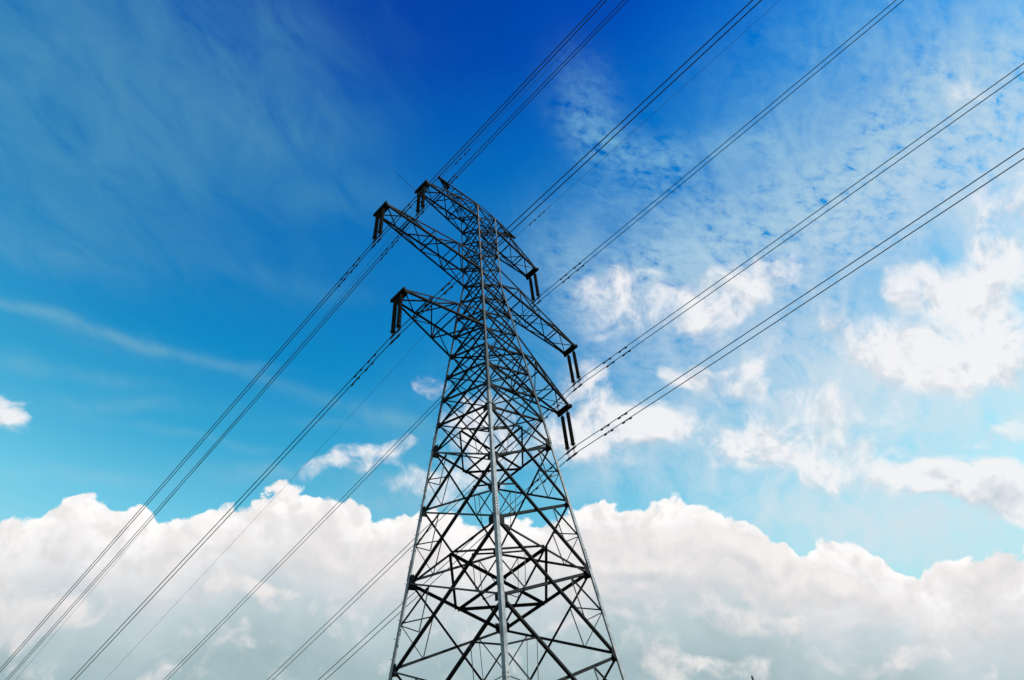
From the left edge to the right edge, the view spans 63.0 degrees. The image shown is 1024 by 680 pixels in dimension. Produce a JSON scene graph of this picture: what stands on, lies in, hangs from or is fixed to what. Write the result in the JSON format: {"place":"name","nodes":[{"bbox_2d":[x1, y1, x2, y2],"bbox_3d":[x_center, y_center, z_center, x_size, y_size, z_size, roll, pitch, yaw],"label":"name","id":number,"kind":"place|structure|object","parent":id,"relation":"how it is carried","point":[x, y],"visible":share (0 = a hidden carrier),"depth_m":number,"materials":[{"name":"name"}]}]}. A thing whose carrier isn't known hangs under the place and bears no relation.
{"place":"outdoors","nodes":[
{"label":"outdoors","id":0,"kind":"place"},
{"bbox_2d":[0,0,1023,679],"label":"sky","id":1,"kind":"structure","parent":0,"point":[838,495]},
{"bbox_3d":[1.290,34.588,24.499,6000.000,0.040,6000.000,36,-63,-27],"label":"ground","id":2,"kind":"structure","parent":0,"visible":0},
{"bbox_2d":[373,172,625,679],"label":"transmission tower","id":3,"kind":"structure","parent":2,"relation":"on","point":[503,625],"depth_m":58.10,"materials":[{"name":"metal"}]},
{"bbox_2d":[17,3,611,677],"bbox_3d":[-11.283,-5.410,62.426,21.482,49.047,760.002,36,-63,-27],"label":"earth wire","id":4,"kind":"object","parent":3,"relation":"attached to","point":[355,279],"visible":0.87,"depth_m":88.70,"materials":[{"name":"metal"}]},
{"bbox_2d":[371,213,379,248],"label":"insulator string","id":5,"kind":"object","parent":3,"relation":"hanging from","point":[376,225],"visible":0.96,"depth_m":68.74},
{"bbox_2d":[0,0,601,668],"bbox_3d":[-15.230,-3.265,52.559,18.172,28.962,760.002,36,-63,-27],"label":"conductor wire","id":6,"kind":"object","parent":5,"relation":"hanging from","point":[318,304],"visible":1,"depth_m":68.95,"materials":[{"name":"black metal"}]},
{"bbox_2d":[376,207,384,242],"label":"insulator string","id":7,"kind":"object","parent":3,"relation":"hanging from","point":[380,229],"visible":1,"depth_m":68.33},
{"bbox_2d":[0,0,606,671],"bbox_3d":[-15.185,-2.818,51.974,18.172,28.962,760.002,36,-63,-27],"label":"conductor wire","id":8,"kind":"object","parent":7,"relation":"hanging from","point":[330,294],"visible":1,"depth_m":68.15,"materials":[{"name":"black metal"}]},
{"bbox_2d":[389,299,397,344],"bbox_3d":[-8.718,-1.498,61.768,0.455,5.583,0.504,0,-53,-4],"label":"insulator string","id":9,"kind":"object","parent":3,"relation":"hanging from","point":[394,316],"visible":1,"depth_m":61.54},
{"bbox_2d":[75,0,761,679],"bbox_3d":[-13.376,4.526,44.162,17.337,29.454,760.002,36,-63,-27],"label":"conductor wire","id":10,"kind":"object","parent":9,"relation":"hanging from","point":[435,302],"visible":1,"depth_m":56.36,"materials":[{"name":"black metal"}]},
{"bbox_2d":[395,294,402,339],"bbox_3d":[-8.279,-1.882,61.509,0.504,5.583,0.455,-6,-52,0],"label":"insulator string","id":11,"kind":"object","parent":3,"relation":"hanging from","point":[399,312],"visible":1,"depth_m":61.38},
{"bbox_2d":[70,0,752,679],"bbox_3d":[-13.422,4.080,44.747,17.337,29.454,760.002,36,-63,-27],"label":"conductor wire","id":12,"kind":"object","parent":11,"relation":"hanging from","point":[434,296],"visible":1,"depth_m":57.15,"materials":[{"name":"black metal"}]},
{"bbox_2d":[415,190,420,218],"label":"insulator string","id":13,"kind":"object","parent":3,"relation":"hanging from","point":[418,207],"visible":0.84,"depth_m":77.75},
{"bbox_2d":[6,0,623,678],"bbox_3d":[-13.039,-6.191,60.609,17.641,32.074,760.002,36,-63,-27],"label":"conductor wire","id":14,"kind":"object","parent":13,"relation":"hanging from","point":[328,314],"visible":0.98,"depth_m":80.32,"materials":[{"name":"black metal"}]},
{"bbox_2d":[8,0,627,679],"bbox_3d":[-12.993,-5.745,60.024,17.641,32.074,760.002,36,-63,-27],"label":"conductor wire","id":15,"kind":"object","parent":13,"relation":"hanging from","point":[330,316],"visible":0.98,"depth_m":79.50,"materials":[{"name":"black metal"}]},
{"bbox_2d":[420,185,424,214],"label":"insulator string","id":16,"kind":"object","parent":3,"relation":"hanging from","point":[422,205],"visible":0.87,"depth_m":77.43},
{"bbox_2d":[110,0,779,673],"bbox_3d":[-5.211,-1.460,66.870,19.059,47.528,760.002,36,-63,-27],"label":"earth wire","id":17,"kind":"object","parent":3,"relation":"attached to","point":[456,300],"visible":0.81,"depth_m":92.23,"materials":[{"name":"metal"}]},
{"bbox_2d":[529,277,536,307],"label":"insulator string","id":18,"kind":"object","parent":3,"relation":"hanging from","point":[531,290],"visible":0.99,"depth_m":85.16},
{"bbox_2d":[169,0,903,677],"bbox_3d":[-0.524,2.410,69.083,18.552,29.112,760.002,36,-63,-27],"label":"conductor wire","id":19,"kind":"object","parent":18,"relation":"hanging from","point":[577,270],"visible":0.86,"depth_m":79.64,"materials":[{"name":"black metal"}]},
{"bbox_2d":[179,0,895,663],"bbox_3d":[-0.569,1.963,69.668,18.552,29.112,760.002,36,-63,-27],"label":"conductor wire","id":20,"kind":"object","parent":18,"relation":"hanging from","point":[573,268],"visible":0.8,"depth_m":80.25,"materials":[{"name":"black metal"}]},
{"bbox_2d":[533,272,541,303],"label":"insulator string","id":21,"kind":"object","parent":3,"relation":"hanging from","point":[536,285],"visible":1,"depth_m":84.70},
{"bbox_2d":[561,414,571,460],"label":"insulator string","id":22,"kind":"object","parent":3,"relation":"hanging from","point":[565,434],"visible":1,"depth_m":69.85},
{"bbox_2d":[318,148,1023,679],"bbox_3d":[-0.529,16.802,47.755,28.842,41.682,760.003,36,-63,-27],"label":"conductor wire","id":23,"kind":"object","parent":22,"relation":"hanging from","point":[702,362],"visible":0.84,"depth_m":59.30,"materials":[{"name":"black metal"}]},
{"bbox_2d":[566,409,577,456],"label":"insulator string","id":24,"kind":"object","parent":3,"relation":"hanging from","point":[573,443],"visible":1,"depth_m":69.57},
{"bbox_2d":[325,158,1023,679],"bbox_3d":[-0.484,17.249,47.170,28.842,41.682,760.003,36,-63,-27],"label":"conductor wire","id":25,"kind":"object","parent":24,"relation":"hanging from","point":[705,368],"visible":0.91,"depth_m":59.20,"materials":[{"name":"black metal"}]},
{"bbox_2d":[567,354,576,391],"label":"insulator string","id":26,"kind":"object","parent":3,"relation":"hanging from","point":[573,381],"visible":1,"depth_m":79.27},
{"bbox_2d":[273,71,1023,679],"bbox_3d":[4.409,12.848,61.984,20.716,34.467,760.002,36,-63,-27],"label":"conductor wire","id":27,"kind":"object","parent":26,"relation":"hanging from","point":[687,309],"visible":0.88,"depth_m":69.08,"materials":[{"name":"black metal"}]},
{"bbox_2d":[572,349,582,387],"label":"insulator string","id":28,"kind":"object","parent":3,"relation":"hanging from","point":[578,376],"visible":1,"depth_m":79.03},
{"bbox_2d":[267,63,1023,679],"bbox_3d":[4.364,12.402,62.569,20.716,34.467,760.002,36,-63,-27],"label":"conductor wire","id":29,"kind":"object","parent":28,"relation":"hanging from","point":[681,307],"visible":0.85,"depth_m":69.55,"materials":[{"name":"black metal"}]}
]}

